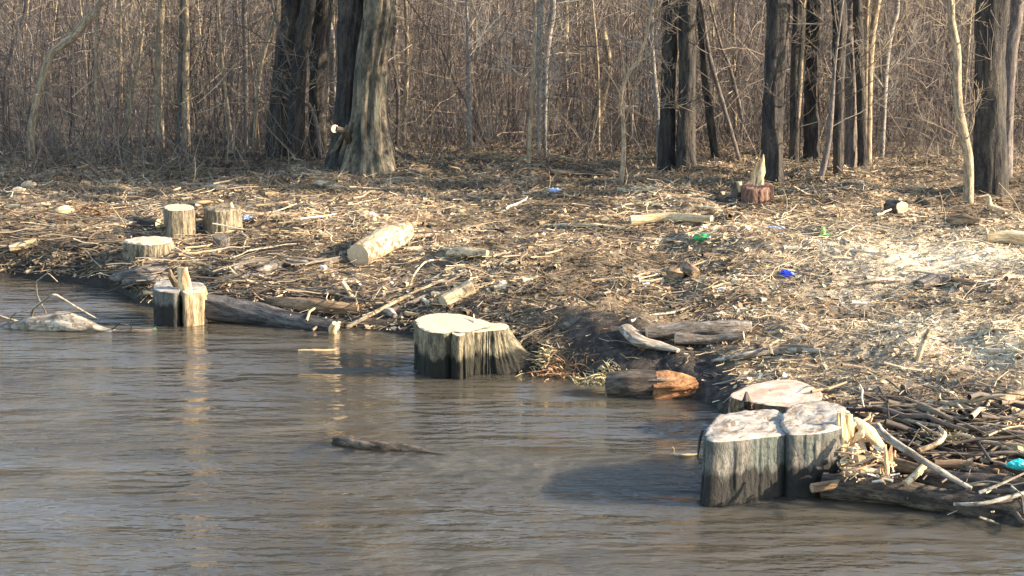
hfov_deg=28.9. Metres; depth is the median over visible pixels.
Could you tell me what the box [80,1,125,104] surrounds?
thin sapling
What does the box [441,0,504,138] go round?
thin sapling
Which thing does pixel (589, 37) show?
thin sapling
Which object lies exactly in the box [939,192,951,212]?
dead sapling
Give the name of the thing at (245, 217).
plastic bag
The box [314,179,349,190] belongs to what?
branch
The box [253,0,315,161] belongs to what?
tall tree
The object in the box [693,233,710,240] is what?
plastic bottle
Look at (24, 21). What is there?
thin sapling
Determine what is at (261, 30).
thin sapling
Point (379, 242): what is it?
cut log
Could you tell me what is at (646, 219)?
cut log
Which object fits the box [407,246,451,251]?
long branch
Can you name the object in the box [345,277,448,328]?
long pole
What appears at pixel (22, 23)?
sapling
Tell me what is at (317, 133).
sapling
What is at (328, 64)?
thin sapling
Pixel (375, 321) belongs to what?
sunken log
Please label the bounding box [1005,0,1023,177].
tall tree
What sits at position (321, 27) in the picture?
tall tree
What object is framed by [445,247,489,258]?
cut log
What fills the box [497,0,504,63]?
thin sapling
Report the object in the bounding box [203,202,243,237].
tree stump
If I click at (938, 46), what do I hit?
thin sapling
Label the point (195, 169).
dead sapling
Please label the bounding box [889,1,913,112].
thin sapling
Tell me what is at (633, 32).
thin sapling
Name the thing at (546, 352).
dead grass clump
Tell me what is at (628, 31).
thin sapling
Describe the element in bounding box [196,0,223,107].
thin sapling
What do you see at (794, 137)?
tall tree
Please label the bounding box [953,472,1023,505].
thin branch
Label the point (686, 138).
tall tree
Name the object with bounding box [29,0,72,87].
thin sapling
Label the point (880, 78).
thin sapling
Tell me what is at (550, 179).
dead sapling
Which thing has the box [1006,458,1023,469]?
plastic bag
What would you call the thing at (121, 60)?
thin sapling
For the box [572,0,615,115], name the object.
thin sapling
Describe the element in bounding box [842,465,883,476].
splinter board
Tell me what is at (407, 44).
sapling
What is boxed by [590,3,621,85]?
thin sapling
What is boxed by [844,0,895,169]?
tall tree
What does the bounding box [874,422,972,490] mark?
bent branch
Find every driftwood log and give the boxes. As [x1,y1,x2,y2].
[0,273,114,331]
[204,294,340,330]
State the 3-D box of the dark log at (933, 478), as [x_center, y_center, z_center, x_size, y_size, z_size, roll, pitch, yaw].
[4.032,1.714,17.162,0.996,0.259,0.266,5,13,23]
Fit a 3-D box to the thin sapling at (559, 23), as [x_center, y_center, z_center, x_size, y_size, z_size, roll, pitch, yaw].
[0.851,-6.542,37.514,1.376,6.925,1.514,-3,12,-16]
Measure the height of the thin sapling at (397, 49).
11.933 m
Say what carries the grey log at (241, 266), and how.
on the ground at (604, 352)
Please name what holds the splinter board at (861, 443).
on the splinter pile
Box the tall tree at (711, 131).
[646,0,718,158]
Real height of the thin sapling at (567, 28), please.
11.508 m
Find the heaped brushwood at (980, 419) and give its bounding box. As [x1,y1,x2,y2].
[836,380,1023,515]
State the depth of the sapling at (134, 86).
34.86 m
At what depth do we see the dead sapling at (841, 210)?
26.65 m
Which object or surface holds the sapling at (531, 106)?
on the ground at (604, 352)
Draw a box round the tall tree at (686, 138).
[637,0,722,170]
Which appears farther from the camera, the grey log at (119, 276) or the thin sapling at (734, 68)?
the thin sapling at (734, 68)
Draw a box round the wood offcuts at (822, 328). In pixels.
[0,144,1023,400]
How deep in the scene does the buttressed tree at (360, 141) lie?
31.71 m
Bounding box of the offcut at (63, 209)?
[54,205,73,213]
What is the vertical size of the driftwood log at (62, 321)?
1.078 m
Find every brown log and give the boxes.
[266,296,359,313]
[869,450,922,474]
[902,464,926,486]
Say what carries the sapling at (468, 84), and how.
on the ground at (604, 352)
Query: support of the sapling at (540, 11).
on the ground at (604, 352)
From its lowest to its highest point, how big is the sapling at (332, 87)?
8.268 m
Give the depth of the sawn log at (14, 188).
31.18 m
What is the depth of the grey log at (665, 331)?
21.80 m
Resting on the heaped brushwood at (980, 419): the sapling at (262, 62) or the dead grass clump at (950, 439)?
the dead grass clump at (950, 439)
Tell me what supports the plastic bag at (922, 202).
on the ground at (604, 352)
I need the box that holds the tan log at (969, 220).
[945,214,981,225]
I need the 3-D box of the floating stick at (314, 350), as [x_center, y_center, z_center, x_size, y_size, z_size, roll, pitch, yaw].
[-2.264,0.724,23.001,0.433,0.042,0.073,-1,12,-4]
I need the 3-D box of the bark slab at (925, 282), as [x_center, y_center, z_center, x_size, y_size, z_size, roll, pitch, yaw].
[4.978,-0.068,23.414,0.453,0.177,0.308,-9,15,-38]
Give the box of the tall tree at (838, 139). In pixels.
[789,0,916,175]
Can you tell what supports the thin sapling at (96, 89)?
on the ground at (604, 352)
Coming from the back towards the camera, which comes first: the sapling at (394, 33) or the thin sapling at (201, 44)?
the thin sapling at (201, 44)
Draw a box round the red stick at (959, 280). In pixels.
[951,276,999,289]
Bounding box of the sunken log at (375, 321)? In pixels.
[337,317,410,326]
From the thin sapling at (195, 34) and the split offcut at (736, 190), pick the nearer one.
the split offcut at (736, 190)
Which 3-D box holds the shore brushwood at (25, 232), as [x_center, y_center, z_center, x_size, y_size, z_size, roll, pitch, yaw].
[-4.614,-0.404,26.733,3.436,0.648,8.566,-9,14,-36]
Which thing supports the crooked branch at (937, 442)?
on the heaped brushwood at (980, 419)
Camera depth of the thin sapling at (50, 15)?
47.79 m
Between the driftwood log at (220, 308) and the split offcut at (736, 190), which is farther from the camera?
the split offcut at (736, 190)
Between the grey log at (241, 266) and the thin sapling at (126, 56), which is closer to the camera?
the grey log at (241, 266)
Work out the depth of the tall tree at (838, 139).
30.11 m
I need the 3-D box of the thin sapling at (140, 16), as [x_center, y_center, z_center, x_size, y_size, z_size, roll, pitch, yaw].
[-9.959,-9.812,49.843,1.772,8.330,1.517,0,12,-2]
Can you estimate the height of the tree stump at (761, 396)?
0.703 m
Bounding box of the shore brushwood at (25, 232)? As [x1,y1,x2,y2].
[0,197,417,319]
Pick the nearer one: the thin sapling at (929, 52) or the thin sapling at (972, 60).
the thin sapling at (929, 52)
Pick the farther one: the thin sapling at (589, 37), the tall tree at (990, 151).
the thin sapling at (589, 37)
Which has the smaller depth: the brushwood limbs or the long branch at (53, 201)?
the brushwood limbs
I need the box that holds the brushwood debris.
[0,143,1023,412]
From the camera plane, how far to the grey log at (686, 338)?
21.69 m
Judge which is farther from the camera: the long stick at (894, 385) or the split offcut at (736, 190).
the split offcut at (736, 190)
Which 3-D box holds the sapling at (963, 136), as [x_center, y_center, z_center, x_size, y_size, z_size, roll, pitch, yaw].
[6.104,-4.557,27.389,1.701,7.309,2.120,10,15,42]
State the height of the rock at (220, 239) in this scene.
0.300 m
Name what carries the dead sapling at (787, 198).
on the ground at (604, 352)
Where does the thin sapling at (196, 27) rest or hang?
on the ground at (604, 352)
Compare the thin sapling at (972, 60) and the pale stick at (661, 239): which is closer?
the pale stick at (661, 239)
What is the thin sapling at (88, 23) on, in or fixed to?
on the ground at (604, 352)
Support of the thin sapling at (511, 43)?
on the ground at (604, 352)
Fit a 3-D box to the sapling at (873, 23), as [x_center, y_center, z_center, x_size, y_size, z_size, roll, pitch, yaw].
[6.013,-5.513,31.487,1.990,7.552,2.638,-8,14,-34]
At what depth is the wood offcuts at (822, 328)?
27.10 m
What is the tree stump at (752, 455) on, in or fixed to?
on the ground at (604, 352)
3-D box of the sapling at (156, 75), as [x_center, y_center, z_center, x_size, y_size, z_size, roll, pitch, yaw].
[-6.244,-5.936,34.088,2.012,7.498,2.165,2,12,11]
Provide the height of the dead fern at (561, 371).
0.324 m
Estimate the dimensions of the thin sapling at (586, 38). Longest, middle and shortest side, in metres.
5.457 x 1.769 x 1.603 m
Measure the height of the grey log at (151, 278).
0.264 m
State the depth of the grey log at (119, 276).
26.17 m
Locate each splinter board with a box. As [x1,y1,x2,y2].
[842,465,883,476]
[853,417,884,448]
[856,432,866,451]
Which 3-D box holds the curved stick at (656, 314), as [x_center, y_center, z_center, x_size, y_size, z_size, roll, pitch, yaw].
[1.658,0.300,22.609,0.133,0.102,1.266,9,14,36]
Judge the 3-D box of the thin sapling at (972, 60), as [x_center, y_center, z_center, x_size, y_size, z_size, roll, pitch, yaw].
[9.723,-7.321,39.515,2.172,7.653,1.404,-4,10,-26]
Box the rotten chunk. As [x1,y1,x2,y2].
[665,260,699,282]
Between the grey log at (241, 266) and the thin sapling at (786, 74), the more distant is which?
the thin sapling at (786, 74)
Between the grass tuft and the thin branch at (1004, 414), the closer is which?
the thin branch at (1004, 414)
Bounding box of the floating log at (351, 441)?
[331,435,448,454]
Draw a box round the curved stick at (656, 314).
[629,305,690,322]
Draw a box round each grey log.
[110,265,167,282]
[121,273,168,285]
[220,272,270,284]
[227,258,273,272]
[253,258,292,272]
[274,257,346,266]
[291,286,346,296]
[645,320,751,339]
[674,331,744,344]
[934,459,998,473]
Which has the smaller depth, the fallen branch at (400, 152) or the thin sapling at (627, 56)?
the fallen branch at (400, 152)
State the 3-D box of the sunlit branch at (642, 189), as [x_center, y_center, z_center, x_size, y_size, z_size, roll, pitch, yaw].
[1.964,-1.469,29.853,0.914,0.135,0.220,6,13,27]
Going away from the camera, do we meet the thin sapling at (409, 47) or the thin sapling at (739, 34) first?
the thin sapling at (739, 34)
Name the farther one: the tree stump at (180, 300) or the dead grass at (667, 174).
the dead grass at (667, 174)
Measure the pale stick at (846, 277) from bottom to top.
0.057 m
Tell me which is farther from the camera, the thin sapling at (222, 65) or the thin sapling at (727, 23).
the thin sapling at (727, 23)
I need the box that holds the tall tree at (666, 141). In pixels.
[657,0,750,173]
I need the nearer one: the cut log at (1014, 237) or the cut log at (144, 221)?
the cut log at (1014, 237)
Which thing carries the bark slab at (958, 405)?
on the ground at (604, 352)
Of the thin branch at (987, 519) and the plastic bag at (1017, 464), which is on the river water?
the thin branch at (987, 519)
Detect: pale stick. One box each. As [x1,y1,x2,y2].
[646,236,690,241]
[831,275,858,281]
[853,277,904,285]
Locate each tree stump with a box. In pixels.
[122,236,174,263]
[153,267,208,326]
[163,204,195,240]
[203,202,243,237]
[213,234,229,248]
[414,313,536,379]
[697,401,860,506]
[728,380,822,413]
[741,150,773,205]
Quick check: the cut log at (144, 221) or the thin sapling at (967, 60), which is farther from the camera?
the thin sapling at (967, 60)
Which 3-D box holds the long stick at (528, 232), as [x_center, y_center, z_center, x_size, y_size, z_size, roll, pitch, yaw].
[0.883,-0.789,27.408,1.506,0.110,0.098,1,12,5]
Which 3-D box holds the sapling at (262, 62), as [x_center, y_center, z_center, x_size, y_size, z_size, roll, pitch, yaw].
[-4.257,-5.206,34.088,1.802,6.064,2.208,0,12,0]
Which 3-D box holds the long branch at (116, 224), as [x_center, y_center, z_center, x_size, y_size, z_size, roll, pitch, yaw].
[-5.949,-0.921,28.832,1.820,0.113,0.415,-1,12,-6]
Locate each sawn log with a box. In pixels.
[4,186,23,190]
[13,180,36,187]
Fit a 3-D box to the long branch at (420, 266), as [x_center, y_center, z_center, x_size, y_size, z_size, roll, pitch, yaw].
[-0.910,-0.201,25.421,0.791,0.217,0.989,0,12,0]
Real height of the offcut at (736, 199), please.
0.085 m
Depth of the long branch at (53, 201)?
30.53 m
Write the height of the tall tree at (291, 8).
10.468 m
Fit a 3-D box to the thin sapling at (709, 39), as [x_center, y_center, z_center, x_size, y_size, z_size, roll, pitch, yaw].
[4.036,-6.149,37.429,1.162,6.333,1.797,13,19,43]
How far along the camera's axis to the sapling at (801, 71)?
31.66 m
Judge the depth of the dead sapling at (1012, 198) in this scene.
26.76 m
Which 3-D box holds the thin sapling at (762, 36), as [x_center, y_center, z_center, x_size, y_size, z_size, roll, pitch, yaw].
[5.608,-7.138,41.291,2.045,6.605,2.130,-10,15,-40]
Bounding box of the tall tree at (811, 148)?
[789,0,831,162]
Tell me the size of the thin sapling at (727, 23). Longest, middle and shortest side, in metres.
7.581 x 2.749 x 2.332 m
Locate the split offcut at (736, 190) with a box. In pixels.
[729,181,741,199]
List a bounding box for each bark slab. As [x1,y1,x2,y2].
[647,377,670,381]
[913,273,951,290]
[955,402,977,421]
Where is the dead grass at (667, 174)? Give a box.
[0,123,1023,220]
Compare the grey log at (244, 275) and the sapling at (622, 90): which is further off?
the sapling at (622, 90)
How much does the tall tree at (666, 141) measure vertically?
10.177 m
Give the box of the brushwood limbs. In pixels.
[846,385,1023,523]
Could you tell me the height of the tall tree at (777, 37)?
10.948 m
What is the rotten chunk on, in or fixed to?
on the ground at (604, 352)
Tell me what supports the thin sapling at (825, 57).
on the ground at (604, 352)
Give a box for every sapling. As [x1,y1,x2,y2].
[0,0,50,143]
[0,0,56,112]
[0,0,108,159]
[7,0,28,76]
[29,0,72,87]
[32,0,57,71]
[59,0,105,100]
[71,1,103,51]
[78,0,153,154]
[78,0,172,150]
[79,0,104,91]
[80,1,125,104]
[89,0,167,119]
[89,1,143,118]
[91,0,216,150]
[97,0,213,150]
[109,204,131,235]
[118,1,122,101]
[124,0,142,36]
[129,0,238,150]
[146,0,231,149]
[169,0,224,76]
[170,0,228,95]
[177,0,242,129]
[184,0,263,148]
[193,157,204,181]
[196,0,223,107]
[200,0,272,155]
[210,0,240,128]
[212,0,280,150]
[218,0,310,154]
[232,0,336,158]
[240,0,280,79]
[306,13,336,140]
[327,1,334,115]
[328,0,337,78]
[388,0,428,146]
[390,0,463,143]
[395,21,399,70]
[397,0,455,142]
[400,2,414,96]
[411,0,521,149]
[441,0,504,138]
[452,0,485,89]
[456,0,483,80]
[457,0,621,163]
[475,0,577,159]
[487,0,526,98]
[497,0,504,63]
[514,0,536,69]
[520,0,637,157]
[536,0,589,68]
[544,0,621,97]
[547,0,613,151]
[548,171,559,189]
[561,0,573,91]
[562,1,602,94]
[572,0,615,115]
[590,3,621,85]
[597,0,656,119]
[597,0,699,160]
[599,0,648,69]
[600,0,657,108]
[602,0,718,184]
[624,3,654,119]
[649,0,766,160]
[696,0,764,144]
[703,0,740,65]
[705,0,743,119]
[705,0,764,114]
[705,8,737,121]
[717,0,736,131]
[727,0,856,123]
[739,3,765,82]
[759,10,791,110]
[783,189,796,210]
[784,7,792,88]
[788,0,933,181]
[812,0,918,120]
[819,0,863,114]
[822,0,928,159]
[823,0,881,98]
[836,203,850,220]
[862,0,937,164]
[871,0,929,112]
[877,0,912,101]
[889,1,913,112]
[899,0,973,138]
[900,0,993,203]
[929,7,947,100]
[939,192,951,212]
[942,204,955,222]
[943,0,975,136]
[963,0,974,106]
[969,0,1010,104]
[998,182,1022,216]
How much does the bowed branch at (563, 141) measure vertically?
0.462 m
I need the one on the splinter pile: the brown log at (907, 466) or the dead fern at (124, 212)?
the brown log at (907, 466)
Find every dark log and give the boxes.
[820,473,1023,517]
[919,468,1023,494]
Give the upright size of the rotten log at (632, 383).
0.397 m
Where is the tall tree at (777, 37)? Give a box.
[734,0,842,185]
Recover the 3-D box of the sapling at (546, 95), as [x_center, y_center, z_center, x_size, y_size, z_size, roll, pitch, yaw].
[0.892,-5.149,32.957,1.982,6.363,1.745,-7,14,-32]
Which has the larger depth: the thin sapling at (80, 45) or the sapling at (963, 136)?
the thin sapling at (80, 45)
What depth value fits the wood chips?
26.07 m
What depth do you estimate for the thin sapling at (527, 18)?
48.64 m
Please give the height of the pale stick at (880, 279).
0.089 m
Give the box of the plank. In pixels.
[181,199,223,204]
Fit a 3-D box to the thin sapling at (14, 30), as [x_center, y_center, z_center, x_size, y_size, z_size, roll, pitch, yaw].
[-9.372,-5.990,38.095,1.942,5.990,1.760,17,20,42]
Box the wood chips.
[0,144,1023,469]
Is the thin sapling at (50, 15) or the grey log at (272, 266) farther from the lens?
the thin sapling at (50, 15)
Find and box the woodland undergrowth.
[0,0,1023,173]
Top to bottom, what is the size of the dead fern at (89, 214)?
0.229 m
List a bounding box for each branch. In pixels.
[4,189,119,207]
[40,218,163,227]
[51,242,121,248]
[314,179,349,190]
[382,288,441,316]
[393,150,434,159]
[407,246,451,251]
[409,259,470,285]
[542,131,578,149]
[550,169,617,176]
[616,187,671,191]
[711,346,835,361]
[715,197,754,207]
[793,186,838,201]
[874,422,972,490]
[917,426,946,452]
[927,389,1023,416]
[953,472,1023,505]
[978,516,998,523]
[979,409,1007,426]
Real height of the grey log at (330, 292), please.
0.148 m
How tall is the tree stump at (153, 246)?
0.367 m
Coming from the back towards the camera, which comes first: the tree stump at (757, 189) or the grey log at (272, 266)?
the tree stump at (757, 189)
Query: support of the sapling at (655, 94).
on the ground at (604, 352)
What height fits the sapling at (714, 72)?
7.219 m
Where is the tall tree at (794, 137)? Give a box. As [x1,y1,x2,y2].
[755,0,802,164]
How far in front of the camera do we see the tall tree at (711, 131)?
32.31 m
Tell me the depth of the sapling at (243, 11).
34.34 m
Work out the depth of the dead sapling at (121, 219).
27.98 m
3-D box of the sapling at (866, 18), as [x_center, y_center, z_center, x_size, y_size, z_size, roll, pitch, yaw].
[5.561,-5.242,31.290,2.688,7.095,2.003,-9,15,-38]
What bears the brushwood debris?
on the ground at (604, 352)
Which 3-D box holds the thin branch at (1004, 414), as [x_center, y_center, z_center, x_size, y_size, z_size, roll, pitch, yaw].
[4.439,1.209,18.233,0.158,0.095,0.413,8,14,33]
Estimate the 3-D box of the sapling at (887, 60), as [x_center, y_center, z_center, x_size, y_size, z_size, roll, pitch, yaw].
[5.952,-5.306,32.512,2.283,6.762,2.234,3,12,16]
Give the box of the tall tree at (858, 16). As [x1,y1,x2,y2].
[848,0,903,166]
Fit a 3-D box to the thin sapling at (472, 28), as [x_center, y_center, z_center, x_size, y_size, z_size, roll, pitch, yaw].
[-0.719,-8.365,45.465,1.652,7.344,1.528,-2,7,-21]
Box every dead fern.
[51,201,141,217]
[101,205,130,217]
[519,347,600,381]
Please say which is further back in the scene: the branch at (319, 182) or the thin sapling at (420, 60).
the thin sapling at (420, 60)
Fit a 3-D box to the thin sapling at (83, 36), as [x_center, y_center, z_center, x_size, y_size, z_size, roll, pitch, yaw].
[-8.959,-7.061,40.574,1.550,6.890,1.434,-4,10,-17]
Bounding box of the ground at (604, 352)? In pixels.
[0,0,1023,527]
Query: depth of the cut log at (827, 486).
17.34 m
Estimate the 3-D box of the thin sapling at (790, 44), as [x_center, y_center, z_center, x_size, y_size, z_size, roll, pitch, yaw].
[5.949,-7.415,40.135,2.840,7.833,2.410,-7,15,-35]
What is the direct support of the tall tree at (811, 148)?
on the ground at (604, 352)
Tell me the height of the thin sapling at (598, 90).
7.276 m
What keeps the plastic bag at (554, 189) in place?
on the ground at (604, 352)
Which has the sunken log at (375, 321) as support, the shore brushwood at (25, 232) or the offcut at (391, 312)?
the offcut at (391, 312)
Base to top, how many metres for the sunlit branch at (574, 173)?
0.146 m
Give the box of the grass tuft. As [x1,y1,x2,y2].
[564,354,638,385]
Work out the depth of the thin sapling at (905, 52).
39.53 m
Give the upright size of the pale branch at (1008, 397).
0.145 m
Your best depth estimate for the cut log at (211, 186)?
30.50 m
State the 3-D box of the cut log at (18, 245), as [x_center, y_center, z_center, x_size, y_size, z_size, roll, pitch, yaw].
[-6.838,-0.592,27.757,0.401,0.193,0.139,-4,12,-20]
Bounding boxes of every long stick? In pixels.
[522,228,629,233]
[543,223,623,227]
[886,378,937,427]
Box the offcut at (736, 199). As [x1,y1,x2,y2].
[731,197,740,201]
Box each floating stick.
[112,319,156,332]
[298,349,335,351]
[670,446,696,455]
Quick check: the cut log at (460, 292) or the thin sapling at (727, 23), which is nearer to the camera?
the cut log at (460, 292)
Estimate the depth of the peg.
23.76 m
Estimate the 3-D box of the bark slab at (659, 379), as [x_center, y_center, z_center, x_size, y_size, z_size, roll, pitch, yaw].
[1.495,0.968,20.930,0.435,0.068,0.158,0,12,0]
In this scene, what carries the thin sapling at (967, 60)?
on the ground at (604, 352)
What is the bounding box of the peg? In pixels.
[328,321,336,333]
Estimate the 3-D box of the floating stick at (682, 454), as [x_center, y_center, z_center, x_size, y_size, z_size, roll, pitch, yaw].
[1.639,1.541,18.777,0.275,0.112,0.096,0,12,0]
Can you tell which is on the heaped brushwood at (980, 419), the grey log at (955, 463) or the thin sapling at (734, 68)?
the grey log at (955, 463)
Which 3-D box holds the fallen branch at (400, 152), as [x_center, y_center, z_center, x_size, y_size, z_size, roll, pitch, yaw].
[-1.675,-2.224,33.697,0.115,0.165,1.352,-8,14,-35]
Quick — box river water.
[0,277,1023,575]
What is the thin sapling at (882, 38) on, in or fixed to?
on the ground at (604, 352)
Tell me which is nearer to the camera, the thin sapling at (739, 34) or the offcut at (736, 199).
the offcut at (736, 199)
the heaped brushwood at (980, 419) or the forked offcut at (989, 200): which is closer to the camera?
the heaped brushwood at (980, 419)
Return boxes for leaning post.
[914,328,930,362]
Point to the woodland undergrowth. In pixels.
(439, 44)
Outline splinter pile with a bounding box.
[834,413,899,484]
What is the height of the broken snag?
2.268 m
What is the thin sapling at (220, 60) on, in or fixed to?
on the ground at (604, 352)
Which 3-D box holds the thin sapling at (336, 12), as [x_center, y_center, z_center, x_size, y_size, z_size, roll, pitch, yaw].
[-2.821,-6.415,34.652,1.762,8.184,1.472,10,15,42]
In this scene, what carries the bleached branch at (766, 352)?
on the ground at (604, 352)
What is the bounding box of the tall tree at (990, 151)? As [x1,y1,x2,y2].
[962,0,1023,197]
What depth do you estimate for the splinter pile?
17.18 m
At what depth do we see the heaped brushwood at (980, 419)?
17.97 m
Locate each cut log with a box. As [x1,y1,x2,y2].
[8,238,37,252]
[124,216,160,228]
[204,184,227,191]
[347,220,414,265]
[438,280,475,307]
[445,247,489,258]
[629,212,713,225]
[809,479,839,492]
[883,199,907,214]
[986,230,1023,245]
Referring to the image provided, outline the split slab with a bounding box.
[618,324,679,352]
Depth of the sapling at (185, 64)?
34.66 m
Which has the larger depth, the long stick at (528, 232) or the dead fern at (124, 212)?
the dead fern at (124, 212)
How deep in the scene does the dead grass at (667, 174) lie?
32.34 m
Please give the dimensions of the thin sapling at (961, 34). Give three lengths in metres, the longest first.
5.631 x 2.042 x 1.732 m
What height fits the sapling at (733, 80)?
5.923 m
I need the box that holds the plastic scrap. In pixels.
[820,226,825,238]
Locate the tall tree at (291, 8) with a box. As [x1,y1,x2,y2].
[264,0,337,160]
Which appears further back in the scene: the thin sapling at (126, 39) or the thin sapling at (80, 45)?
the thin sapling at (80, 45)
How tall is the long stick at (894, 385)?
0.071 m
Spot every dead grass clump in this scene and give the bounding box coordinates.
[515,341,569,376]
[912,425,967,441]
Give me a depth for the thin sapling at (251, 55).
34.06 m
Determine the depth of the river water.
18.12 m
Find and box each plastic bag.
[242,214,253,220]
[549,188,560,192]
[780,269,793,277]
[913,198,929,207]
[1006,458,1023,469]
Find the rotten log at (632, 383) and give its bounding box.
[605,369,698,399]
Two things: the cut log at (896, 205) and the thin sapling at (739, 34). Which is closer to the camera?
the cut log at (896, 205)
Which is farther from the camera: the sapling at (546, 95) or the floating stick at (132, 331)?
the sapling at (546, 95)
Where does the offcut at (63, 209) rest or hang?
on the ground at (604, 352)
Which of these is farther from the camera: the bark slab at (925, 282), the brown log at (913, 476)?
the bark slab at (925, 282)
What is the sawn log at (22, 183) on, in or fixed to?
on the ground at (604, 352)
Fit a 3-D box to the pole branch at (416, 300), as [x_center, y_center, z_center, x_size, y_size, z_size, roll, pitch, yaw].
[-1.235,0.174,24.500,0.914,0.252,0.090,-10,15,-40]
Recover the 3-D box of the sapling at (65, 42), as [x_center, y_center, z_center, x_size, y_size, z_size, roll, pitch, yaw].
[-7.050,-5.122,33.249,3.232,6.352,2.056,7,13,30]
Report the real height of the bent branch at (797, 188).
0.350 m
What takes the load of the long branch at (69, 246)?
on the ground at (604, 352)
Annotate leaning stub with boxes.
[340,280,354,296]
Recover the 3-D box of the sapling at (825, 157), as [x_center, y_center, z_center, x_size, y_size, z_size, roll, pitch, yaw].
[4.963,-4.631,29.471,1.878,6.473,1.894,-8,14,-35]
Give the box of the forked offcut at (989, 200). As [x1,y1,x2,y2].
[978,194,1009,211]
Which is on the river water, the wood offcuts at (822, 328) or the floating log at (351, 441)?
the floating log at (351, 441)
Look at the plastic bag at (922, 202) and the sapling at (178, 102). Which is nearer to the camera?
the plastic bag at (922, 202)
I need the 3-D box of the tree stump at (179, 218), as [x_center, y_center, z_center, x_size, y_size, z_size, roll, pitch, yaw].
[-4.718,-0.897,28.165,0.476,0.512,0.665,0,12,0]
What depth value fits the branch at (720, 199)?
28.53 m
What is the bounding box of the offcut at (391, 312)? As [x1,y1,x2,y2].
[382,308,396,317]
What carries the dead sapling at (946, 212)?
on the ground at (604, 352)
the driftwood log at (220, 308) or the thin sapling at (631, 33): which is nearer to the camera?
the driftwood log at (220, 308)
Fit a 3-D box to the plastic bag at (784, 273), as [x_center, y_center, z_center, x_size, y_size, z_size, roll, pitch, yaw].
[3.303,-0.173,23.816,0.171,0.106,0.121,0,12,0]
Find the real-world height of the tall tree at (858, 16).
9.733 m
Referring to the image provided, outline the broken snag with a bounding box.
[591,25,611,132]
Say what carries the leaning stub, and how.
on the ground at (604, 352)
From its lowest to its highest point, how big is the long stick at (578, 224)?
0.163 m
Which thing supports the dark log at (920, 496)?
on the ground at (604, 352)
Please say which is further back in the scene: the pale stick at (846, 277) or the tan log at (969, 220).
the tan log at (969, 220)
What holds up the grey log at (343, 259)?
on the ground at (604, 352)
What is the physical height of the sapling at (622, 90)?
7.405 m
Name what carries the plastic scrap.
on the ground at (604, 352)
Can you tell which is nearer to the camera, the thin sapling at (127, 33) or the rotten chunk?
the rotten chunk
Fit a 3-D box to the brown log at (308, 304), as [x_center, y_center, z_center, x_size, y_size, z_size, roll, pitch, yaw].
[-2.479,0.211,24.450,1.267,0.190,0.235,5,12,22]
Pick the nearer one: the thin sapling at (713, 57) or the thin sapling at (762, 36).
the thin sapling at (713, 57)
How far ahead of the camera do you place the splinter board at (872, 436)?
17.75 m
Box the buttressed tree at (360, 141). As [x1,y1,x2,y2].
[323,0,397,179]
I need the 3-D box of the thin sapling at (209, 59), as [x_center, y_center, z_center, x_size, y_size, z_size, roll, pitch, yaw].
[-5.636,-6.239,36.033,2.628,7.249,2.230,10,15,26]
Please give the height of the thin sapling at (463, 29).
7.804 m
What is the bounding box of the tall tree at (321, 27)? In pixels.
[308,0,337,157]

